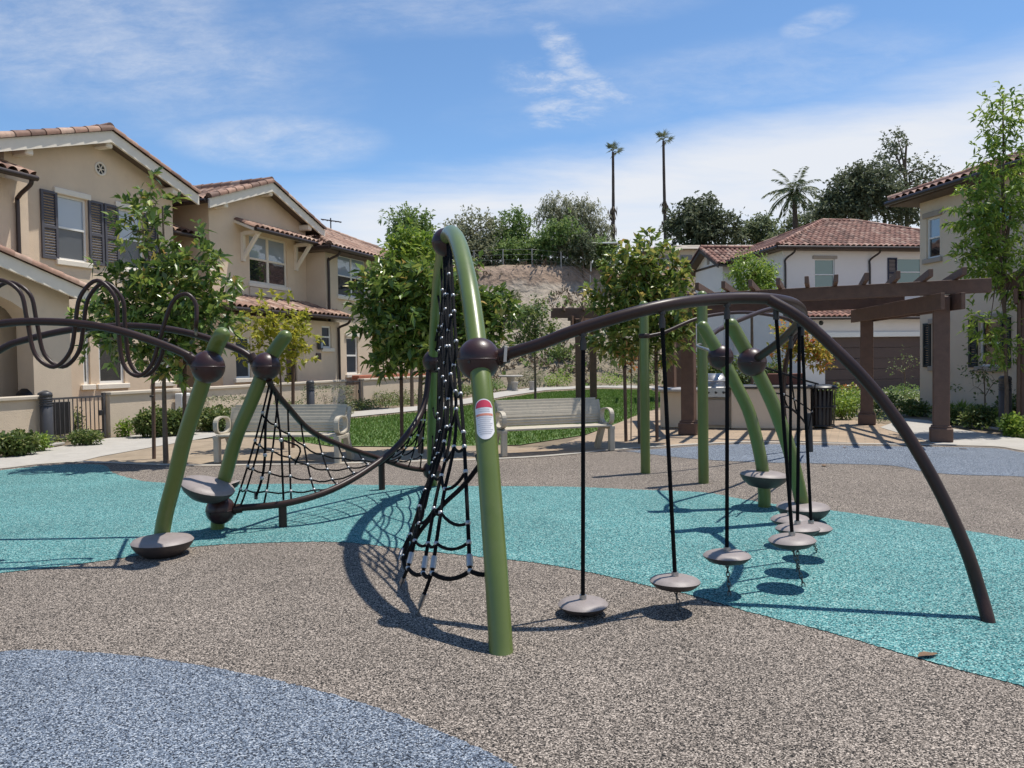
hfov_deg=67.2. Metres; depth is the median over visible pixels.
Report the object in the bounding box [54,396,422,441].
ground cover
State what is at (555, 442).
ground
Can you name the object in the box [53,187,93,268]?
window
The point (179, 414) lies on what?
shrub
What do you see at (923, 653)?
fallen leaf
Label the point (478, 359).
climbing structure
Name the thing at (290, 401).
shrub
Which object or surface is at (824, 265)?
window
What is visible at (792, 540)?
hanging pod
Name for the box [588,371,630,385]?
shrub
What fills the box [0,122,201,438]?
townhouse
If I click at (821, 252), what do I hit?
house
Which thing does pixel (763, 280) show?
light green tree
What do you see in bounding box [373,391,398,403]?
shrub
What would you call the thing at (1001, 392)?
bollard light
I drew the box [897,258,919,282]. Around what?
window
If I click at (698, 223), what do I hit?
hill tree
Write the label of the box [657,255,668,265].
window
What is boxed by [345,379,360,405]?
garden gate
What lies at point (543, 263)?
slope weeds
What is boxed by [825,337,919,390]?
garage door
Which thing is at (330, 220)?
roof antenna
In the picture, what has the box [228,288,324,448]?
young yellow tree
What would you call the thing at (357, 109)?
sky
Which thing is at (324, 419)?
park bench
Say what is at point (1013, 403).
shrub
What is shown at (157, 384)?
window
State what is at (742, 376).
shrub
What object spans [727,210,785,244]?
hill tree
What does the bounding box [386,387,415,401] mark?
shrub
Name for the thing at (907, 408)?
shrub
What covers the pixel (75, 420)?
shrub
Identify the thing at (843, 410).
shrub
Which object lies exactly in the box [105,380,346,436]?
garden wall
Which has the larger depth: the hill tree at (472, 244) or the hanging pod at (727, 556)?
the hill tree at (472, 244)
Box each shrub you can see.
[0,428,42,456]
[25,431,53,450]
[66,428,104,445]
[74,406,88,430]
[114,416,134,436]
[130,402,178,437]
[167,407,201,434]
[196,404,230,431]
[273,398,302,404]
[343,397,377,409]
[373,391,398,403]
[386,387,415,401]
[453,385,471,395]
[492,378,503,391]
[504,288,522,305]
[516,367,547,387]
[544,371,573,386]
[548,344,572,362]
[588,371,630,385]
[629,373,661,385]
[696,352,721,386]
[732,355,765,383]
[765,357,788,372]
[832,391,859,419]
[833,386,859,407]
[874,391,903,411]
[883,383,919,401]
[894,398,931,416]
[950,343,1008,407]
[950,404,968,424]
[956,403,997,428]
[990,389,1015,410]
[995,411,1023,438]
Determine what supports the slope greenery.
on the hill
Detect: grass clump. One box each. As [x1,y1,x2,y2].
[950,399,982,414]
[991,408,1015,424]
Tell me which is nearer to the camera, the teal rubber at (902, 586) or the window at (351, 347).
the teal rubber at (902, 586)
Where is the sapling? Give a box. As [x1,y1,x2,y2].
[888,345,919,389]
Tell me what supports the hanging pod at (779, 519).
hanging from the climbing structure
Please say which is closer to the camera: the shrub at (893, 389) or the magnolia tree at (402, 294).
the magnolia tree at (402, 294)
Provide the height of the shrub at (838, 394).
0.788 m
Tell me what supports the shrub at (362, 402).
on the ground at (555, 442)
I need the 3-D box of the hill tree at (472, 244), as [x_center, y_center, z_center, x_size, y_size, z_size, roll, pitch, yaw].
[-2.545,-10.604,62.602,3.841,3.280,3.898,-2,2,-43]
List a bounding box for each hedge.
[200,394,260,427]
[300,383,354,413]
[586,343,654,378]
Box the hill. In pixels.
[452,265,695,387]
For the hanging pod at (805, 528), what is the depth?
5.35 m
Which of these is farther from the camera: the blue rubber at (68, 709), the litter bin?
the litter bin
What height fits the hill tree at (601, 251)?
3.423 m
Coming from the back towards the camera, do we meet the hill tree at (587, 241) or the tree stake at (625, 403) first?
the hill tree at (587, 241)
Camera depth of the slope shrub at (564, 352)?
48.77 m
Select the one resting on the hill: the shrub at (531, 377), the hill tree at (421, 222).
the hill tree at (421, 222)
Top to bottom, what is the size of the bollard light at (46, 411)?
1.080 m
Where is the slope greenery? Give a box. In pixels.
[424,292,658,385]
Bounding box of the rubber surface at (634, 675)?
[0,443,1023,767]
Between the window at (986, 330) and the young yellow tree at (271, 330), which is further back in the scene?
the window at (986, 330)
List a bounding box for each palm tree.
[606,141,623,241]
[654,130,674,242]
[761,166,821,228]
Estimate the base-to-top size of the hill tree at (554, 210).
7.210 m
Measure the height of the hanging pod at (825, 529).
1.782 m
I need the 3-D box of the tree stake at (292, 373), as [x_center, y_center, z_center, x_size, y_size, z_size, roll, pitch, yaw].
[-4.021,0.247,14.117,0.110,1.922,0.087,-2,2,-22]
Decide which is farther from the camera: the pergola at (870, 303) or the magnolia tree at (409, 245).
the magnolia tree at (409, 245)
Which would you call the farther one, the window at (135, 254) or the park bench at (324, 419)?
the window at (135, 254)
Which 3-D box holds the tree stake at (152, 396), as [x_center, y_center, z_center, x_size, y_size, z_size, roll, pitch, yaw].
[-5.933,0.539,12.728,0.092,1.475,0.081,0,2,22]
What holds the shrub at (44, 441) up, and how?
on the ground at (555, 442)
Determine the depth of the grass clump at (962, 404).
18.11 m
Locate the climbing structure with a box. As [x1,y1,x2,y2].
[0,225,995,655]
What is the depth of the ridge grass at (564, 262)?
62.05 m
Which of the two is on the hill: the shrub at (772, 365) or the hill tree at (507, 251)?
the hill tree at (507, 251)
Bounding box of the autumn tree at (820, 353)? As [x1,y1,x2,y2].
[766,319,840,374]
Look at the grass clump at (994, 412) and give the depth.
16.41 m
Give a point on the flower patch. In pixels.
(844, 387)
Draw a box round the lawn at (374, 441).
[267,389,659,446]
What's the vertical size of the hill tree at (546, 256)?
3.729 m
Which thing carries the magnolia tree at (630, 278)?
on the paver plaza
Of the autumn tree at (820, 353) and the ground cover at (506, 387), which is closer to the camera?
the autumn tree at (820, 353)
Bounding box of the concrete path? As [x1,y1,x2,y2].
[0,385,659,468]
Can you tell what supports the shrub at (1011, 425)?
on the ground at (555, 442)
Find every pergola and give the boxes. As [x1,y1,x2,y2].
[551,306,680,398]
[666,267,991,441]
[1006,269,1023,416]
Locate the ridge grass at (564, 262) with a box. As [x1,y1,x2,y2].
[453,258,695,291]
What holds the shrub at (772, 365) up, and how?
on the ground at (555, 442)
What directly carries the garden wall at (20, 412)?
on the ground at (555, 442)
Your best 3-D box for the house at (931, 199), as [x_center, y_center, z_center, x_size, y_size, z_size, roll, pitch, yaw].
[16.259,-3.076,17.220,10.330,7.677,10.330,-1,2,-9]
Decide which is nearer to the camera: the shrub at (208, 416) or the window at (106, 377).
the shrub at (208, 416)
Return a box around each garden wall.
[0,395,39,436]
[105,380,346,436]
[357,375,425,405]
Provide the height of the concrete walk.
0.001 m
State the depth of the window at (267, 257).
25.23 m
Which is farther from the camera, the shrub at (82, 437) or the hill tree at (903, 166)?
the hill tree at (903, 166)
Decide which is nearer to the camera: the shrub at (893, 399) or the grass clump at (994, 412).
the grass clump at (994, 412)
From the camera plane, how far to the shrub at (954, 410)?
16.95 m
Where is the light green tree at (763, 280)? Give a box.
[720,247,783,383]
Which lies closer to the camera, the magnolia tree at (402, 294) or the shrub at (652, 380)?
the magnolia tree at (402, 294)
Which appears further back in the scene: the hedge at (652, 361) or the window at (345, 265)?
the hedge at (652, 361)
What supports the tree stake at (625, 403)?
on the paver plaza
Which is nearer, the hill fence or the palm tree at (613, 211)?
the hill fence
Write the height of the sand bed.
0.001 m
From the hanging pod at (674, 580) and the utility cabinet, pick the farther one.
the utility cabinet
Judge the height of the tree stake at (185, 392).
1.984 m
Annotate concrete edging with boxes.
[0,441,1023,468]
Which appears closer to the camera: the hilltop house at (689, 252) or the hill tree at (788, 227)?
the hilltop house at (689, 252)
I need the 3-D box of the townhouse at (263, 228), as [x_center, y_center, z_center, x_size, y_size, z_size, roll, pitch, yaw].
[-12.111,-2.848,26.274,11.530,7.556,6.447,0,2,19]
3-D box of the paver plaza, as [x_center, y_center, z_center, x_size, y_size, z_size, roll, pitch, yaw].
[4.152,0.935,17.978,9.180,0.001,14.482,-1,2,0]
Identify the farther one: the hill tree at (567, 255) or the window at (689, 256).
the window at (689, 256)
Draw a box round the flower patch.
[827,382,859,401]
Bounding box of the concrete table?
[493,375,533,390]
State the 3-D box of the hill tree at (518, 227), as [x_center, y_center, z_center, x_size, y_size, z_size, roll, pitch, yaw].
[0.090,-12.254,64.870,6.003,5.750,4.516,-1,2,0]
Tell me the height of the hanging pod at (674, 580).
1.804 m
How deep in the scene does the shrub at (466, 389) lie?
34.38 m
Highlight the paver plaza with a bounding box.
[498,410,933,458]
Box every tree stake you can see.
[149,372,155,458]
[182,360,186,416]
[289,345,294,447]
[398,353,403,449]
[623,338,627,441]
[654,346,658,441]
[1016,300,1020,417]
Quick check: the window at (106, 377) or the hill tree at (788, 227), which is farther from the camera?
the hill tree at (788, 227)
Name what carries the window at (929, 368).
in the house at (931, 199)
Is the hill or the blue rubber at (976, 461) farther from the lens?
the hill
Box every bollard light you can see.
[39,391,64,446]
[306,380,314,403]
[989,376,1011,430]
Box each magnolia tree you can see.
[65,167,251,462]
[343,249,526,452]
[372,217,435,406]
[574,226,710,443]
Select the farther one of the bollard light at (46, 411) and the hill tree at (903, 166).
the hill tree at (903, 166)
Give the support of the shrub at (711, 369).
on the ground at (555, 442)
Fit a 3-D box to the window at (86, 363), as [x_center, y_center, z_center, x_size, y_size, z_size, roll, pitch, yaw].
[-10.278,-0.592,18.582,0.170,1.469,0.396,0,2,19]
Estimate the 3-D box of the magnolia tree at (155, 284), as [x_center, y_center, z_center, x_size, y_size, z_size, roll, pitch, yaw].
[-5.444,-1.039,12.012,2.857,4.653,1.820,-1,2,0]
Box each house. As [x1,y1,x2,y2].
[636,247,698,267]
[672,245,751,246]
[689,245,755,369]
[694,218,919,390]
[884,150,1023,411]
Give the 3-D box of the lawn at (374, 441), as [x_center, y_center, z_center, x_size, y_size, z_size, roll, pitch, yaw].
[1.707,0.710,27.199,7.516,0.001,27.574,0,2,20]
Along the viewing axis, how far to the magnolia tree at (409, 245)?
26.57 m
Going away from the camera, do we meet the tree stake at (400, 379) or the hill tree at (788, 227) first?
the tree stake at (400, 379)
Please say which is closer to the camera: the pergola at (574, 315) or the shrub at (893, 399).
the shrub at (893, 399)
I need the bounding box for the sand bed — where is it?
[82,437,535,465]
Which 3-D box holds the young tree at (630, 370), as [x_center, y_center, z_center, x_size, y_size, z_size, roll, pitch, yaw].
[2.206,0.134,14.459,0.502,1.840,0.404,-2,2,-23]
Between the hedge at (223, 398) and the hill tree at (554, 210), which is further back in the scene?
the hill tree at (554, 210)
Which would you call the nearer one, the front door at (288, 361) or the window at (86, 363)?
the window at (86, 363)
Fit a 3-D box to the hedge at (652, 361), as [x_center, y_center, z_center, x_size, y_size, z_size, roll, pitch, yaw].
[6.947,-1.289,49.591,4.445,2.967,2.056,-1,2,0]
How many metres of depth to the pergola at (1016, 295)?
14.93 m
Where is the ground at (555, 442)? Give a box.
[1,384,1022,454]
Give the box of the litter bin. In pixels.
[810,384,837,426]
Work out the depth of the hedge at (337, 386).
23.35 m
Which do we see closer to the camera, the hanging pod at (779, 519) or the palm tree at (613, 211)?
the hanging pod at (779, 519)
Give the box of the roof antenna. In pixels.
[321,218,341,227]
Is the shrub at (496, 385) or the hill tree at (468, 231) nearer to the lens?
the shrub at (496, 385)
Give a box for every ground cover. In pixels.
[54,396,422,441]
[453,380,662,396]
[818,388,1000,429]
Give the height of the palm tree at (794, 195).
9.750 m
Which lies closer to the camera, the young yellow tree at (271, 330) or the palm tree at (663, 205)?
the young yellow tree at (271, 330)
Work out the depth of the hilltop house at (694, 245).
73.47 m
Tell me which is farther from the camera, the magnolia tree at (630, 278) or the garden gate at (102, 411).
the garden gate at (102, 411)
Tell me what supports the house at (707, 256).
on the ground at (555, 442)
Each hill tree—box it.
[377,200,440,253]
[442,204,511,259]
[467,233,499,265]
[481,204,537,260]
[489,235,534,264]
[513,229,559,264]
[527,207,592,264]
[530,190,614,240]
[549,235,596,270]
[566,228,599,277]
[583,232,618,270]
[654,190,751,245]
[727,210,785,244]
[762,200,820,239]
[803,155,920,226]
[869,126,954,225]
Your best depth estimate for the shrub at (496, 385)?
39.45 m
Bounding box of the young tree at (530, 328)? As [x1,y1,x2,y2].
[504,292,562,398]
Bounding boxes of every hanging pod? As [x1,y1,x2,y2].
[558,333,607,615]
[650,311,700,615]
[703,303,751,594]
[768,309,815,586]
[770,336,808,524]
[775,312,820,571]
[801,327,832,551]
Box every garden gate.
[52,392,106,438]
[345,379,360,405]
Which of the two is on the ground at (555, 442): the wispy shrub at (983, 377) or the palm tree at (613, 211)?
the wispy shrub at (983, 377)
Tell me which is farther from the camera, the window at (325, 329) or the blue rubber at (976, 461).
the window at (325, 329)
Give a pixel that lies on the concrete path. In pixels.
(107, 446)
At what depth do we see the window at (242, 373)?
22.59 m
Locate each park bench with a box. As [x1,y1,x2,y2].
[213,404,354,463]
[494,397,614,456]
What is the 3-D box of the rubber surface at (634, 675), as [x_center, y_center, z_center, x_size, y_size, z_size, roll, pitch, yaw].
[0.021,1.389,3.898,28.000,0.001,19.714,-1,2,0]
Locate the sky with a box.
[0,0,1023,262]
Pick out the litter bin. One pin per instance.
(824, 407)
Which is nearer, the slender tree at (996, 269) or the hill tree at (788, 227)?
the slender tree at (996, 269)
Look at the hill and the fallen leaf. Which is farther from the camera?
the hill
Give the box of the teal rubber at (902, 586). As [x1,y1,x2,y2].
[0,464,1023,685]
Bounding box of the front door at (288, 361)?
[286,341,295,381]
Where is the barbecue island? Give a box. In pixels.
[652,373,812,428]
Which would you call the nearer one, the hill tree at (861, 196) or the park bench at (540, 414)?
the park bench at (540, 414)
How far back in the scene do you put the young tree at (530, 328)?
25.87 m
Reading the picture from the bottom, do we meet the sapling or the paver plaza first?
the paver plaza
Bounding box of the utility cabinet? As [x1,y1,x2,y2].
[175,393,189,410]
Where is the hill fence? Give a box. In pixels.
[473,249,598,288]
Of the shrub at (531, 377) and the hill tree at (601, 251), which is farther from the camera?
the hill tree at (601, 251)
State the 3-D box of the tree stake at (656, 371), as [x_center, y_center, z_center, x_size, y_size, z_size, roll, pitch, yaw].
[2.668,0.193,14.210,0.081,1.823,0.081,0,2,22]
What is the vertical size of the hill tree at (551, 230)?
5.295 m
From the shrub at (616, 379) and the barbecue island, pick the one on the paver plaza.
the barbecue island
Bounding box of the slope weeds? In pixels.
[423,258,694,384]
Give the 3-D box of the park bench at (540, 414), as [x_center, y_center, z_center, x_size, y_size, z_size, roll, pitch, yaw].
[0.670,0.702,12.750,1.966,0.893,0.671,-1,2,-18]
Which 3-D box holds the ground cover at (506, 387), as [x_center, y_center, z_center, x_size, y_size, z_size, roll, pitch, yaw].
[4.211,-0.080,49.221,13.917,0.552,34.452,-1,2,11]
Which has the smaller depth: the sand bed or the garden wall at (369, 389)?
the sand bed
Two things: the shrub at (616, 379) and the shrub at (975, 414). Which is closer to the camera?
the shrub at (975, 414)
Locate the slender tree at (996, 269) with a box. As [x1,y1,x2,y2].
[939,81,1023,413]
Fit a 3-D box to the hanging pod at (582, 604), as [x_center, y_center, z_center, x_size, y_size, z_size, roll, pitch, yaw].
[0.410,0.536,4.547,0.300,1.689,0.298,-1,2,0]
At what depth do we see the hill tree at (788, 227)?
75.33 m
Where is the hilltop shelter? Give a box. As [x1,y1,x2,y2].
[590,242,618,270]
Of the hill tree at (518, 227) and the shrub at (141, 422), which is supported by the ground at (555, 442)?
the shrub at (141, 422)
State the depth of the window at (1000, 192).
18.25 m
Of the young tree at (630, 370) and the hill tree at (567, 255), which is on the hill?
the hill tree at (567, 255)
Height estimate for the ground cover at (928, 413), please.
0.452 m
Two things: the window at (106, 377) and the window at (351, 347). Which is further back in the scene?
the window at (351, 347)
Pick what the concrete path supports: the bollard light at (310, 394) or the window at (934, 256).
the bollard light at (310, 394)
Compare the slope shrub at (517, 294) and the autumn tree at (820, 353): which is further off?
the slope shrub at (517, 294)
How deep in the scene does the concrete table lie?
40.92 m
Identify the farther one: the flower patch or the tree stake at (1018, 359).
the flower patch
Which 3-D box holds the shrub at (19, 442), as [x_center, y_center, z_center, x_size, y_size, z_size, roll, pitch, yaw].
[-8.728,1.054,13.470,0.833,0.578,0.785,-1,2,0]
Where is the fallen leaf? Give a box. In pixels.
[918,651,937,656]
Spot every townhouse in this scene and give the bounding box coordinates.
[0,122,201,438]
[172,176,354,387]
[298,227,429,402]
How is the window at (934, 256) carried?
in the house at (931, 199)
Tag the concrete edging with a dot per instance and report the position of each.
(475, 458)
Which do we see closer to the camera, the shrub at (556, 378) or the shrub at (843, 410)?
the shrub at (843, 410)
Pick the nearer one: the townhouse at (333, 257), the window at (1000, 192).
the window at (1000, 192)
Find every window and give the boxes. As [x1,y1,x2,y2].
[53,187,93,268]
[80,331,95,389]
[96,333,129,388]
[115,201,146,272]
[153,335,174,386]
[234,337,252,382]
[248,235,290,291]
[321,326,334,351]
[337,256,364,300]
[345,333,360,377]
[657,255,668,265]
[680,255,691,262]
[812,256,836,286]
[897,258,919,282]
[922,209,942,264]
[927,319,931,370]
[974,313,1003,371]
[976,192,1011,249]
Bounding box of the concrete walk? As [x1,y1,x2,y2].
[881,418,1023,450]
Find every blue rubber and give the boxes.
[0,649,516,767]
[630,444,1023,476]
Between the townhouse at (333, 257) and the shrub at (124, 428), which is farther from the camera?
the townhouse at (333, 257)

